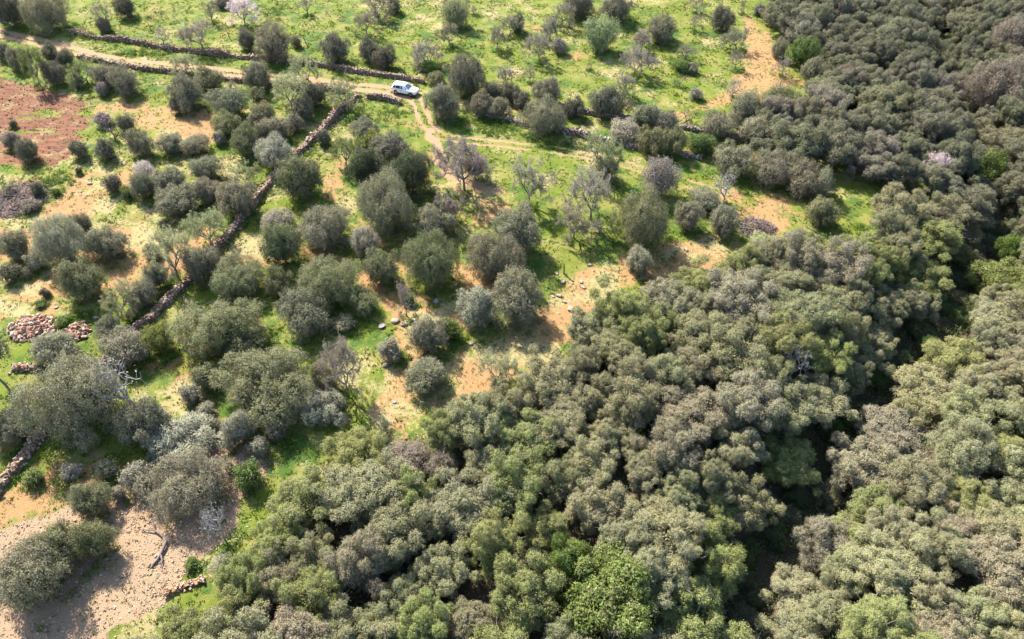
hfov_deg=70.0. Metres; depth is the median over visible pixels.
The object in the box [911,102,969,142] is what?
wild olive tree
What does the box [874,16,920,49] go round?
wild olive tree
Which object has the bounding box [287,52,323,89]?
almond tree
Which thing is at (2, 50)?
bush
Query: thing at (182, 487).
olive tree
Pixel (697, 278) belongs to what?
wild olive tree
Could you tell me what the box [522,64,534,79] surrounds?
almond tree
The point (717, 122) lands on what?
olive tree
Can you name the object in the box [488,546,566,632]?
wild olive tree
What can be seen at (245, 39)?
olive tree
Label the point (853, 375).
wild olive tree
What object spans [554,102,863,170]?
stone wall
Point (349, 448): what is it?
wild olive tree
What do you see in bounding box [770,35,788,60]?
olive tree
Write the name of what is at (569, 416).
wild olive tree
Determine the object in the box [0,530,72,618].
olive tree
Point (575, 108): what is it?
bush
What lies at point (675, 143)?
olive tree
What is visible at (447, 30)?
almond tree
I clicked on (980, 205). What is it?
wild olive tree
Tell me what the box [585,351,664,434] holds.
wild olive tree
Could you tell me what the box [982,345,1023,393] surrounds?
wild olive tree
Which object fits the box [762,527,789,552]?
bush
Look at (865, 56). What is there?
wild olive tree
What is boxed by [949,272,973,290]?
bush
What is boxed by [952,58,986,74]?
wild olive tree
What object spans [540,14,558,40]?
almond tree
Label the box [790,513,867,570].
wild olive tree
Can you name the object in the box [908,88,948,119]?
wild olive tree
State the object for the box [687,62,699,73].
bush
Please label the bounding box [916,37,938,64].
wild olive tree
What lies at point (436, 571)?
wild olive tree
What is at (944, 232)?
wild olive tree
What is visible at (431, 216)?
olive tree
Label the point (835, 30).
wild olive tree
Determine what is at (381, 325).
rock
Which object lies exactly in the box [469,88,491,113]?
olive tree
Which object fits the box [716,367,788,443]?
wild olive tree
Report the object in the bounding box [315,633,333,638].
wild olive tree
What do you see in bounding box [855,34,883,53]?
wild olive tree
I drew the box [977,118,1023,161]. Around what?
wild olive tree
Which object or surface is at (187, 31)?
almond tree
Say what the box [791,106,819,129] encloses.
wild olive tree
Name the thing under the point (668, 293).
wild olive tree
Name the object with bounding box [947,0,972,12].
wild olive tree
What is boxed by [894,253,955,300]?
wild olive tree
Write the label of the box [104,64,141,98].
olive tree
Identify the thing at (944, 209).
wild olive tree
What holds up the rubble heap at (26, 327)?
on the meadow
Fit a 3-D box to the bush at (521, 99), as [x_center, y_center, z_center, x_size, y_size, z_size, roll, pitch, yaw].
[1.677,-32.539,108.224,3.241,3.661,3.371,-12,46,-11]
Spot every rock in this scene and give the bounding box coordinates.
[378,323,385,328]
[391,318,398,323]
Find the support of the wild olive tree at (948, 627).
on the woodland floor
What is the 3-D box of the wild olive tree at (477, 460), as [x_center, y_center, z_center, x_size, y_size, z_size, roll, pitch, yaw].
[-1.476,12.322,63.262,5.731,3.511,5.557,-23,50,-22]
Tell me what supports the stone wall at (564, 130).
on the meadow
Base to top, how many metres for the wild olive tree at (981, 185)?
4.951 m
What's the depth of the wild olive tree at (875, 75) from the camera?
107.89 m
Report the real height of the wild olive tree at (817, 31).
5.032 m
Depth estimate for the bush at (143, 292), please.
78.11 m
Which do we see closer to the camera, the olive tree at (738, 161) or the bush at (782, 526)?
the bush at (782, 526)
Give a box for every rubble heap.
[6,313,56,342]
[62,320,91,341]
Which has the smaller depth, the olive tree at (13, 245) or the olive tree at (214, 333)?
the olive tree at (214, 333)
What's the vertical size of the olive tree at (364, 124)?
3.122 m
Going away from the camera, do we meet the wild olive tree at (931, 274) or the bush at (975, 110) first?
the wild olive tree at (931, 274)
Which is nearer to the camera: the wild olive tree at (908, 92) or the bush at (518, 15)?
the wild olive tree at (908, 92)
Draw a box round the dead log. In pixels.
[140,521,166,568]
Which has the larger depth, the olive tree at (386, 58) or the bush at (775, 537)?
the olive tree at (386, 58)
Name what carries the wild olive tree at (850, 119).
on the woodland floor
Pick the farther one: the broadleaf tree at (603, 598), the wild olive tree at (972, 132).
the wild olive tree at (972, 132)
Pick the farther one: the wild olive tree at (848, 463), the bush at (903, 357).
the bush at (903, 357)
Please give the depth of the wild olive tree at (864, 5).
128.58 m
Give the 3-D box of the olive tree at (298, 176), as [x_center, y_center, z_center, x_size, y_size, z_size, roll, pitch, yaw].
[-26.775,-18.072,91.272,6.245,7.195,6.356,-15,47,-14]
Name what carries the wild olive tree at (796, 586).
on the woodland floor
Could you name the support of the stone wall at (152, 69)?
on the meadow
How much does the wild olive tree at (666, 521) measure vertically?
4.597 m
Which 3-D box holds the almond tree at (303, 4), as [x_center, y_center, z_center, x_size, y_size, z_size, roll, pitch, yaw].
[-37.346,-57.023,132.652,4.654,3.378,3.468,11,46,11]
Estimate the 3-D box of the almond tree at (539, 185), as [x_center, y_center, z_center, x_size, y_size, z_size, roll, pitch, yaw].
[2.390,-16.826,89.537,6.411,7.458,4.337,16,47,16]
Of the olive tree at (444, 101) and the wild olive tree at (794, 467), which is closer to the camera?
the wild olive tree at (794, 467)
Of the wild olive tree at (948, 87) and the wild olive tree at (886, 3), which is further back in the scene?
the wild olive tree at (886, 3)
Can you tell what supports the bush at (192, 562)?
on the stony ground at (76, 627)
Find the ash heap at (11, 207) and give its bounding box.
[0,180,52,219]
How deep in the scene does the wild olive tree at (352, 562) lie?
54.89 m
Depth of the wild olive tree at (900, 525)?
58.60 m
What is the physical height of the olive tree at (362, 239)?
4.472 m
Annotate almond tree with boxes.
[14,44,44,85]
[64,56,103,91]
[76,21,89,36]
[89,0,114,33]
[99,278,143,324]
[145,224,194,283]
[154,25,172,43]
[168,53,200,77]
[174,17,216,47]
[178,205,231,254]
[197,1,220,20]
[225,0,261,25]
[228,157,260,185]
[271,70,318,113]
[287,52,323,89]
[293,0,316,13]
[316,334,364,403]
[324,77,359,111]
[327,135,363,166]
[351,11,380,35]
[359,0,395,22]
[394,278,418,320]
[409,38,444,72]
[428,134,495,194]
[434,21,458,44]
[434,188,465,221]
[474,346,520,388]
[490,24,507,50]
[494,65,514,85]
[498,14,526,35]
[509,151,559,210]
[519,30,550,64]
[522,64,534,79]
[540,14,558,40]
[550,2,575,28]
[554,196,599,245]
[561,163,613,231]
[581,128,625,184]
[613,73,637,96]
[619,42,659,76]
[632,28,652,51]
[675,41,700,57]
[686,14,703,31]
[688,0,706,14]
[719,26,752,48]
[725,75,746,97]
[727,48,744,68]
[738,0,745,11]
[770,54,791,80]
[778,15,794,39]
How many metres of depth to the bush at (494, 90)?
109.68 m
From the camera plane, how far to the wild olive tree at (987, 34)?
123.06 m
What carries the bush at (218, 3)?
on the meadow
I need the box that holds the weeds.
[0,3,1004,637]
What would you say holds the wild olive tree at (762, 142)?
on the meadow
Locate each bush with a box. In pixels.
[0,41,10,60]
[0,131,20,149]
[0,184,18,197]
[0,261,24,284]
[7,119,17,127]
[12,136,39,163]
[19,198,40,212]
[19,266,33,277]
[19,467,44,489]
[20,252,47,270]
[29,181,43,195]
[33,298,44,308]
[38,287,50,297]
[40,40,57,61]
[50,187,61,194]
[53,48,74,66]
[54,314,72,327]
[57,461,84,480]
[67,138,87,157]
[69,73,84,88]
[75,167,82,173]
[90,111,113,127]
[93,15,111,32]
[93,136,115,161]
[93,313,120,342]
[94,81,108,96]
[100,173,123,193]
[111,485,126,502]
[114,111,136,132]
[118,185,133,197]
[120,275,159,310]
[124,307,136,319]
[131,160,156,177]
[141,242,159,260]
[141,450,168,471]
[154,188,167,209]
[154,218,169,229]
[166,97,187,113]
[177,381,204,405]
[183,555,201,570]
[195,400,215,415]
[204,416,223,434]
[206,552,234,577]
[209,0,234,8]
[212,129,225,144]
[228,456,264,493]
[245,434,269,459]
[246,110,262,127]
[249,84,270,105]
[252,118,269,142]
[260,207,297,232]
[261,418,287,442]
[287,111,305,132]
[290,32,301,46]
[290,90,314,121]
[315,128,331,145]
[328,313,356,334]
[342,282,379,318]
[353,128,382,148]
[387,0,401,12]
[404,295,413,306]
[420,60,441,74]
[427,70,445,85]
[436,317,463,340]
[484,81,503,98]
[500,79,519,101]
[510,12,524,32]
[512,91,531,109]
[551,37,567,54]
[563,94,585,118]
[671,59,690,72]
[685,131,717,156]
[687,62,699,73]
[689,86,702,99]
[728,602,759,632]
[732,569,754,590]
[739,536,762,556]
[739,550,755,566]
[747,592,766,610]
[748,230,774,243]
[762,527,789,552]
[766,514,788,534]
[770,498,802,529]
[783,483,813,508]
[810,482,844,513]
[816,418,838,436]
[822,417,844,440]
[833,401,866,426]
[839,438,863,455]
[865,401,880,418]
[869,370,891,390]
[881,350,914,370]
[904,319,935,338]
[916,331,941,356]
[923,151,955,172]
[929,298,956,318]
[930,330,942,339]
[931,316,955,335]
[940,288,969,307]
[942,32,960,42]
[948,306,974,329]
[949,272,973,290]
[959,293,977,315]
[962,243,985,264]
[962,262,979,277]
[966,241,985,251]
[969,101,983,113]
[971,275,985,290]
[977,231,995,246]
[980,244,993,255]
[984,219,1009,236]
[989,208,1000,219]
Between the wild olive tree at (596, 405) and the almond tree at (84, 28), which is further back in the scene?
the almond tree at (84, 28)
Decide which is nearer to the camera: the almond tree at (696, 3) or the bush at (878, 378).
the bush at (878, 378)
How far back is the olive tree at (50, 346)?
72.18 m
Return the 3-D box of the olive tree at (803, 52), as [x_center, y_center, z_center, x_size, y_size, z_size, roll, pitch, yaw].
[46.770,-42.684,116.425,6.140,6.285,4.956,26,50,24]
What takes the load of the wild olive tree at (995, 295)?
on the woodland floor
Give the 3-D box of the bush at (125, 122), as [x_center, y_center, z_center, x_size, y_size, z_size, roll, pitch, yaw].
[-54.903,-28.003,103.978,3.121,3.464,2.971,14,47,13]
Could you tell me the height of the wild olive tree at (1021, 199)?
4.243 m
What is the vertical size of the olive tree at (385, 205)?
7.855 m
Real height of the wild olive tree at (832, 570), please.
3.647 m
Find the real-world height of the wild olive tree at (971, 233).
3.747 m
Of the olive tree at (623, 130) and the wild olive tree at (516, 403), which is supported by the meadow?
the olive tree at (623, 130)
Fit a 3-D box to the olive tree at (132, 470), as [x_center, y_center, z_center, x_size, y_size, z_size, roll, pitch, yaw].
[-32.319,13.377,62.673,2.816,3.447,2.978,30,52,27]
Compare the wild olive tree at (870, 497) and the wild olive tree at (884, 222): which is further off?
the wild olive tree at (884, 222)
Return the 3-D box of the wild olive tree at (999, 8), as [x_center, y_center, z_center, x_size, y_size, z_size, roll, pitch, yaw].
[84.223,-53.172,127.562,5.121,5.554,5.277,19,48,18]
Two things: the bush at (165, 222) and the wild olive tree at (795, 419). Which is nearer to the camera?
the wild olive tree at (795, 419)
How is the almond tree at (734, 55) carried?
on the meadow
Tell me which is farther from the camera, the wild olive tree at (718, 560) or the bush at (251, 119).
the bush at (251, 119)
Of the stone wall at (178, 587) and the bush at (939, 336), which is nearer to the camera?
the stone wall at (178, 587)
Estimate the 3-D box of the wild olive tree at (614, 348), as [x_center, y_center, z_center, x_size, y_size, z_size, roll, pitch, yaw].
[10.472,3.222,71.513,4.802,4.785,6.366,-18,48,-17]
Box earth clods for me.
[0,77,95,182]
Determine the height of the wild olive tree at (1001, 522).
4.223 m
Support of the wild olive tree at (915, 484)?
on the woodland floor
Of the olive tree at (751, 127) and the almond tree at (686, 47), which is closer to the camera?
the olive tree at (751, 127)
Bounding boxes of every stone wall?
[0,91,361,494]
[7,361,41,374]
[66,28,425,83]
[76,54,345,92]
[163,575,205,596]
[364,92,402,105]
[473,110,702,160]
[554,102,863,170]
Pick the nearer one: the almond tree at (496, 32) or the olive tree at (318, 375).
the olive tree at (318, 375)
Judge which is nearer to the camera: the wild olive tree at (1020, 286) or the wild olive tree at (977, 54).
the wild olive tree at (1020, 286)
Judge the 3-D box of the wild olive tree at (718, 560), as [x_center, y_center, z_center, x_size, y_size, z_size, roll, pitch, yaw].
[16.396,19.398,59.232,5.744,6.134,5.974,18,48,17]
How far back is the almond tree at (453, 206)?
87.93 m
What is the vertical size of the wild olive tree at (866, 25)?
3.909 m
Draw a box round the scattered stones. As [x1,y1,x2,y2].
[0,210,679,638]
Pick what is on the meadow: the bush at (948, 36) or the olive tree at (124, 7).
the olive tree at (124, 7)
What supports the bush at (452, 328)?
on the meadow
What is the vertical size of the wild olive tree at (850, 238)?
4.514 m
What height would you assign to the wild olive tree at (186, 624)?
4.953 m
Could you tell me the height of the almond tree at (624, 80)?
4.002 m
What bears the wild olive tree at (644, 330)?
on the woodland floor
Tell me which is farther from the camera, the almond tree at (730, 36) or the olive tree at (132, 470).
the almond tree at (730, 36)
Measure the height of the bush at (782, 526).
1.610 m
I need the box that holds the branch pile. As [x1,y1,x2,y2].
[736,215,779,238]
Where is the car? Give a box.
[391,80,418,96]
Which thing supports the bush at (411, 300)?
on the meadow
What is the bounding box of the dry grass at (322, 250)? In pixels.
[2,0,929,633]
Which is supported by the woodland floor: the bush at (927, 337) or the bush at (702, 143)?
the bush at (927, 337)
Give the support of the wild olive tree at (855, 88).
on the woodland floor
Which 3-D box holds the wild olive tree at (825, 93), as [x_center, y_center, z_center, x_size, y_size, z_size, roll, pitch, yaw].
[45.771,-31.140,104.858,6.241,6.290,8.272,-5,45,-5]
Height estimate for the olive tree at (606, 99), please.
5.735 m
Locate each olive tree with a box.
[0,0,25,29]
[0,227,31,261]
[0,337,13,392]
[0,408,29,449]
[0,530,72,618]
[2,350,124,454]
[4,46,28,71]
[17,0,72,36]
[26,329,81,368]
[27,210,91,266]
[28,517,87,574]
[38,60,68,87]
[53,254,109,304]
[64,479,113,520]
[66,518,120,557]
[68,210,93,237]
[83,224,132,262]
[85,63,114,88]
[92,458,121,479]
[94,322,154,368]
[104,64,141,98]
[110,393,172,448]
[111,0,135,17]
[117,459,154,492]
[120,634,164,638]
[124,128,155,158]
[126,170,153,199]
[131,443,239,528]
[138,320,174,353]
[139,411,233,465]
[140,263,169,290]
[148,164,187,192]
[151,132,181,155]
[153,182,201,218]
[155,602,212,638]
[164,71,204,115]
[164,295,266,365]
[177,132,211,156]
[180,245,223,285]
[188,154,224,180]
[188,361,219,393]
[191,176,220,207]
[191,598,282,638]
[194,64,224,90]
[202,79,251,115]
[204,346,318,434]
[207,251,265,304]
[209,108,240,135]
[209,583,265,638]
[213,551,277,605]
[215,173,260,217]
[219,409,257,447]
[229,120,259,157]
[229,326,268,355]
[237,26,256,51]
[240,59,272,92]
[242,539,300,611]
[246,502,308,566]
[246,601,332,638]
[249,100,277,121]
[252,16,291,63]
[253,130,295,168]
[257,218,303,267]
[260,116,295,139]
[263,264,293,299]
[263,462,346,531]
[271,564,347,630]
[272,284,333,346]
[273,153,324,199]
[284,521,335,575]
[295,203,352,252]
[295,253,365,316]
[296,382,349,427]
[303,79,325,107]
[305,597,374,638]
[308,360,339,390]
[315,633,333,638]
[317,30,351,68]
[318,446,419,534]
[319,424,388,475]
[322,521,390,604]
[344,145,388,190]
[348,115,380,139]
[348,224,381,258]
[351,600,412,638]
[354,161,416,242]
[358,35,377,60]
[360,246,399,286]
[360,476,442,571]
[360,620,394,638]
[367,129,411,160]
[369,42,397,69]
[376,336,402,362]
[377,437,431,479]
[379,571,443,616]
[383,147,434,202]
[392,465,438,512]
[394,585,455,638]
[399,225,464,292]
[402,354,448,395]
[403,200,458,238]
[406,314,449,354]
[407,540,481,600]
[419,408,462,457]
[421,80,459,122]
[424,466,515,547]
[427,446,459,478]
[434,594,501,638]
[438,0,471,28]
[442,50,486,96]
[443,391,513,452]
[454,284,500,331]
[456,506,532,584]
[459,152,490,179]
[462,428,523,484]
[463,231,526,284]
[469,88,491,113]
[469,603,533,638]
[477,97,512,119]
[483,379,539,432]
[484,447,546,515]
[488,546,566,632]
[490,260,543,333]
[491,200,543,256]
[496,406,556,473]
[512,498,574,558]
[515,93,567,135]
[515,343,588,417]
[527,384,592,448]
[530,74,561,106]
[533,614,583,638]
[536,453,593,504]
[553,342,602,387]
[562,0,596,19]
[562,466,635,538]
[566,304,614,350]
[566,373,612,421]
[568,434,620,488]
[580,403,638,466]
[580,620,624,638]
[582,11,622,53]
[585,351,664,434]
[588,84,635,117]
[588,272,650,332]
[591,325,641,373]
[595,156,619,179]
[595,509,653,564]
[597,0,635,22]
[606,182,670,247]
[606,300,670,358]
[607,350,659,383]
[609,116,640,142]
[623,449,664,501]
[624,243,654,276]
[624,491,708,573]
[625,531,695,612]
[627,409,703,472]
[631,102,663,130]
[633,124,667,155]
[633,626,686,638]
[639,155,684,200]
[639,277,697,317]
[644,352,703,399]
[645,299,680,340]
[646,10,677,46]
[649,471,703,525]
[650,573,752,638]
[651,108,680,131]
[652,383,731,444]
[655,445,710,494]
[657,122,688,157]
[663,339,719,389]
[664,297,731,352]
[670,253,724,302]
[673,200,706,233]
[684,286,724,317]
[684,447,742,504]
[685,514,747,605]
[687,183,723,212]
[688,487,742,546]
[701,108,738,137]
[701,322,769,384]
[701,417,769,468]
[704,303,742,336]
[705,265,781,324]
[709,4,736,32]
[709,202,740,238]
[712,137,756,180]
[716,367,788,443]
[717,471,786,533]
[718,242,765,281]
[723,312,774,355]
[728,88,763,125]
[728,613,777,638]
[737,113,779,143]
[743,107,774,124]
[746,237,789,271]
[749,133,778,154]
[750,264,813,305]
[753,146,800,190]
[754,2,765,15]
[755,309,820,371]
[755,353,794,390]
[758,1,787,16]
[758,428,822,496]
[758,561,826,613]
[759,83,800,112]
[760,87,802,119]
[761,0,802,30]
[761,376,818,436]
[769,112,794,136]
[769,286,850,334]
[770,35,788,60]
[770,603,827,638]
[771,114,825,166]
[771,224,829,278]
[777,226,822,262]
[778,0,800,8]
[778,10,828,44]
[784,371,861,429]
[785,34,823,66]
[785,153,822,200]
[790,94,825,120]
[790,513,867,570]
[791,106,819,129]
[795,70,868,106]
[796,1,823,11]
[796,329,858,385]
[798,23,827,49]
[798,55,832,81]
[798,588,855,634]
[799,0,823,3]
[799,118,874,167]
[799,275,845,304]
[803,194,841,228]
[806,76,853,115]
[807,2,834,23]
[808,549,872,599]
[809,103,864,135]
[812,33,860,63]
[813,164,835,198]
[816,0,838,18]
[816,235,873,287]
[819,0,856,14]
[819,16,845,38]
[821,231,885,274]
[824,22,854,42]
[825,306,871,350]
[825,349,874,396]
[825,431,912,497]
[825,508,872,548]
[826,51,862,70]
[831,277,886,321]
[832,10,867,30]
[832,60,867,91]
[835,21,858,36]
[836,527,938,619]
[836,590,916,638]
[841,480,917,529]
[844,27,875,46]
[845,61,873,85]
[846,121,864,137]
[846,146,902,181]
[848,7,877,28]
[848,42,879,64]
[851,0,882,15]
[851,81,870,106]
[852,126,901,157]
[852,331,895,377]
[853,403,928,468]
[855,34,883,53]
[855,77,912,116]
[856,23,876,38]
[858,101,901,136]
[860,256,893,287]
[861,62,878,72]
[863,504,929,555]
[865,12,899,29]
[865,319,899,360]
[866,236,910,272]
[868,1,895,19]
[868,70,897,86]
[868,181,935,226]
[869,67,899,84]
[871,0,891,14]
[871,205,913,241]
[872,284,911,328]
[873,35,902,65]
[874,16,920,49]
[878,228,928,265]
[878,621,943,638]
[880,396,931,429]
[880,454,954,516]
[882,0,933,29]
[884,361,962,421]
[887,82,920,106]
[887,126,926,153]
[887,150,927,186]
[888,51,921,80]
[889,278,941,322]
[890,108,923,134]
[893,48,925,66]
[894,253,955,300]
[895,38,925,57]
[897,58,936,90]
[898,16,915,33]
[899,19,936,47]
[905,205,964,262]
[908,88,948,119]
[908,505,982,578]
[909,85,934,105]
[909,157,964,199]
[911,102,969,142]
[911,569,964,618]
[912,139,944,163]
[912,605,984,638]
[915,0,928,6]
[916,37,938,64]
[917,335,985,387]
[918,68,953,88]
[920,5,944,27]
[921,0,947,26]
[923,47,937,64]
[923,408,1015,491]
[924,31,953,56]
[925,64,945,73]
[925,85,956,97]
[925,190,970,229]
[926,87,971,121]
[926,129,987,176]
[927,184,997,229]
[930,500,981,549]
[934,51,958,72]
[934,67,964,84]
[936,0,958,11]
[937,7,954,29]
[938,6,981,30]
[938,381,994,432]
[940,70,968,100]
[943,117,976,141]
[943,239,978,266]
[944,20,980,42]
[944,532,1023,610]
[946,35,960,57]
[946,475,1013,530]
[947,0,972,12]
[947,362,1005,404]
[947,583,1009,638]
[952,30,992,59]
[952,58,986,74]
[952,500,1023,575]
[953,91,968,111]
[958,44,988,67]
[959,221,984,246]
[961,173,996,221]
[962,63,986,93]
[963,53,1023,110]
[964,0,1008,12]
[965,176,1007,206]
[966,115,980,130]
[969,11,1006,33]
[969,296,1023,335]
[970,283,1017,312]
[970,316,1014,361]
[972,104,1006,127]
[972,425,1023,476]
[977,0,1011,19]
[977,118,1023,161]
[978,31,999,49]
[982,48,1003,67]
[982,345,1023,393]
[986,160,1023,207]
[986,385,1023,435]
[989,13,1023,48]
[989,39,1019,56]
[990,52,1023,78]
[990,475,1023,517]
[991,89,1023,127]
[996,134,1023,171]
[997,599,1023,638]
[998,442,1023,497]
[1001,288,1023,338]
[1003,626,1023,638]
[1004,11,1023,25]
[1004,46,1023,56]
[1005,0,1023,5]
[1005,323,1023,356]
[1006,216,1023,238]
[1010,0,1023,12]
[1010,427,1023,449]
[1010,490,1023,545]
[1011,277,1023,310]
[1015,238,1023,265]
[1018,196,1023,215]
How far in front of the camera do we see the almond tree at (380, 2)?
130.68 m
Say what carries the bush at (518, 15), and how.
on the meadow
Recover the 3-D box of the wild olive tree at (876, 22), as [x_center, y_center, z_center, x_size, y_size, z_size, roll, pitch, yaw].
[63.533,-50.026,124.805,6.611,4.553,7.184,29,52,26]
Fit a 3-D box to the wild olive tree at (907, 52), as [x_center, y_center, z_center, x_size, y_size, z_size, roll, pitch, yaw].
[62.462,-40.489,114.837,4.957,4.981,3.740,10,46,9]
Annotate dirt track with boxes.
[0,29,724,196]
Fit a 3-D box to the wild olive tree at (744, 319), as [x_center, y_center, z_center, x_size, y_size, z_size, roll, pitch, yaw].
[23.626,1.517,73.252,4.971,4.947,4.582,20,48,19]
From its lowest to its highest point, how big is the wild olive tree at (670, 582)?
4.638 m
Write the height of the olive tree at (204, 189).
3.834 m
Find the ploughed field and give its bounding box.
[0,62,100,188]
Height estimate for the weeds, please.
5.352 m
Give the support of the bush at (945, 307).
on the woodland floor
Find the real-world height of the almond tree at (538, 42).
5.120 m
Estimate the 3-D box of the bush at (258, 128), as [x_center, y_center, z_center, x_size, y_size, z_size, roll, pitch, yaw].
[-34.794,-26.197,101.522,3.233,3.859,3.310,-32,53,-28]
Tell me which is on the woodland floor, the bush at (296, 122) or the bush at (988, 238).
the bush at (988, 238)
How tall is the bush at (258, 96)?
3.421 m
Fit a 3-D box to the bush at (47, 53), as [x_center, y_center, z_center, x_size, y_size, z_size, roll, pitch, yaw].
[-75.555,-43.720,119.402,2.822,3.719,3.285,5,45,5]
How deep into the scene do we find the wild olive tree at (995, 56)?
118.51 m
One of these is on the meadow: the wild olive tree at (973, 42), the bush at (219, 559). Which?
the bush at (219, 559)
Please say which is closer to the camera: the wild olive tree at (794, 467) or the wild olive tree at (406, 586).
the wild olive tree at (406, 586)
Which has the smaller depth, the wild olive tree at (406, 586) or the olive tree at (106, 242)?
the wild olive tree at (406, 586)
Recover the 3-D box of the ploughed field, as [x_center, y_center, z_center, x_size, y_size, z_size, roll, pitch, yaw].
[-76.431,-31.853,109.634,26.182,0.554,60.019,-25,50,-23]
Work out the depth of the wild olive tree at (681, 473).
61.68 m
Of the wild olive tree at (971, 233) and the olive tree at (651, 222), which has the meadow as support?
the olive tree at (651, 222)
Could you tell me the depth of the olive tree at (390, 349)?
72.48 m
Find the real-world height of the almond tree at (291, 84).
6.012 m
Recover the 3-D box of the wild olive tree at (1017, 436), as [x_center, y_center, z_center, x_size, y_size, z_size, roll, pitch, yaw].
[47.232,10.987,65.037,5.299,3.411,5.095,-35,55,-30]
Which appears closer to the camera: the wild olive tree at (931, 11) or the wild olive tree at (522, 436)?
the wild olive tree at (522, 436)
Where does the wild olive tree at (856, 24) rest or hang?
on the woodland floor
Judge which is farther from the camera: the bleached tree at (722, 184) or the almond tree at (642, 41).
the almond tree at (642, 41)
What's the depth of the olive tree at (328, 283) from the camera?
77.32 m
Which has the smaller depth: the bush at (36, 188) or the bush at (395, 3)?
the bush at (36, 188)
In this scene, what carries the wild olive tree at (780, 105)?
on the woodland floor
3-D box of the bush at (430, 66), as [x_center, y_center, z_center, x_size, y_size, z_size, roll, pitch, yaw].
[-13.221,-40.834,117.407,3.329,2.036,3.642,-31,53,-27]
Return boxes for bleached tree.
[83,352,148,422]
[196,499,231,545]
[711,166,736,203]
[781,344,813,376]
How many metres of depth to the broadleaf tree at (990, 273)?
84.57 m
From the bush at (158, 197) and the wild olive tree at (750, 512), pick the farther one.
the bush at (158, 197)
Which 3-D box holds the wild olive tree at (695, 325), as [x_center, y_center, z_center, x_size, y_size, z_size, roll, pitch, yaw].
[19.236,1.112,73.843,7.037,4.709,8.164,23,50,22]
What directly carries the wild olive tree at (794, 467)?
on the woodland floor
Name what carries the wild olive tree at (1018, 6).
on the woodland floor
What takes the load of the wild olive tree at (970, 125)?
on the woodland floor
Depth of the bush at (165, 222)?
88.15 m
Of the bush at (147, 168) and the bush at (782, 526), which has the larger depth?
the bush at (147, 168)
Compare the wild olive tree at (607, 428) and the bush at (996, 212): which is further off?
the bush at (996, 212)
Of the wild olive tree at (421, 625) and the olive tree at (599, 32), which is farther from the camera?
the olive tree at (599, 32)
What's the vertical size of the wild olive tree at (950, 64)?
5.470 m
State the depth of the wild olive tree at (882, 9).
128.03 m
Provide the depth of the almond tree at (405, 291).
75.90 m
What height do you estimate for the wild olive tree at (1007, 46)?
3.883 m
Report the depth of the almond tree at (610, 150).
92.65 m
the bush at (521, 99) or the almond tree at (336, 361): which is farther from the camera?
the bush at (521, 99)
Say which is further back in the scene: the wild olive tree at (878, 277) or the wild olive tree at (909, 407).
the wild olive tree at (878, 277)
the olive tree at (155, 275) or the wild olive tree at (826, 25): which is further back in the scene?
the wild olive tree at (826, 25)
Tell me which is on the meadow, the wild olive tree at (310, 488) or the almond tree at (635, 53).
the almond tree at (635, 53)
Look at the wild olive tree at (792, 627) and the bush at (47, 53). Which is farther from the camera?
the bush at (47, 53)
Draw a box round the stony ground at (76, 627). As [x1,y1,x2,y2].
[0,438,269,638]
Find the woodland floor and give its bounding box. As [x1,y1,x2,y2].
[244,3,1023,638]
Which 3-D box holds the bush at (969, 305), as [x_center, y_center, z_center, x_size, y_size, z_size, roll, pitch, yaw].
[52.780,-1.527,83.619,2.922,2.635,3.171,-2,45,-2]
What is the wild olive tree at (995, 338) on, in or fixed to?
on the woodland floor
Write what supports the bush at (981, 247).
on the woodland floor
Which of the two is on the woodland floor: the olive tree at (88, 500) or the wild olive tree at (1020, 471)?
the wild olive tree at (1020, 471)
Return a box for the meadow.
[0,0,950,638]
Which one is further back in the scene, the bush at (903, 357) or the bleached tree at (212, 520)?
the bush at (903, 357)
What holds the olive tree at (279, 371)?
on the meadow
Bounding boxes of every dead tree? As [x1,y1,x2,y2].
[97,117,125,139]
[673,69,687,88]
[680,107,693,123]
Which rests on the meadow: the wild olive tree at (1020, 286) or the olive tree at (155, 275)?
the olive tree at (155, 275)
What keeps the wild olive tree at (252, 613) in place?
on the meadow
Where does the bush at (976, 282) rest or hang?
on the woodland floor
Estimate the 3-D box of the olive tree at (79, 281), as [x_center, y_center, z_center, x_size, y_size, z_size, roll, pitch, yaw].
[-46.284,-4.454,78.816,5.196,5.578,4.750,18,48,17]
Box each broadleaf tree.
[544,531,591,586]
[554,532,661,638]
[961,147,1009,198]
[962,255,1023,295]
[991,233,1022,261]
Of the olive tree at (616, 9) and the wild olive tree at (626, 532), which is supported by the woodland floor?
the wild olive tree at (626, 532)
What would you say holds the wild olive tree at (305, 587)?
on the woodland floor
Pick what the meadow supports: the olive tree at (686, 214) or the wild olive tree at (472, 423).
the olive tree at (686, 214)
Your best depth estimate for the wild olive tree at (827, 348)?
71.72 m
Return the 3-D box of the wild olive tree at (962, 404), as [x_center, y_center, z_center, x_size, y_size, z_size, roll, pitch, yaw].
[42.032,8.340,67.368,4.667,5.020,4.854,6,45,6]
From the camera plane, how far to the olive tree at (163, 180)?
92.94 m
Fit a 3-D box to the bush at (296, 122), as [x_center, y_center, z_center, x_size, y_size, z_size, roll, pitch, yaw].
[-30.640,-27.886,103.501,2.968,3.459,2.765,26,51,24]
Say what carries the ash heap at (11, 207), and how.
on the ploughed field
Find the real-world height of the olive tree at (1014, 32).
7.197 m
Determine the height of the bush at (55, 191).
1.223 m
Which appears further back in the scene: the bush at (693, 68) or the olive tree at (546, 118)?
the bush at (693, 68)
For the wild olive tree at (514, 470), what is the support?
on the woodland floor
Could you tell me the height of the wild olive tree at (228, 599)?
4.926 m

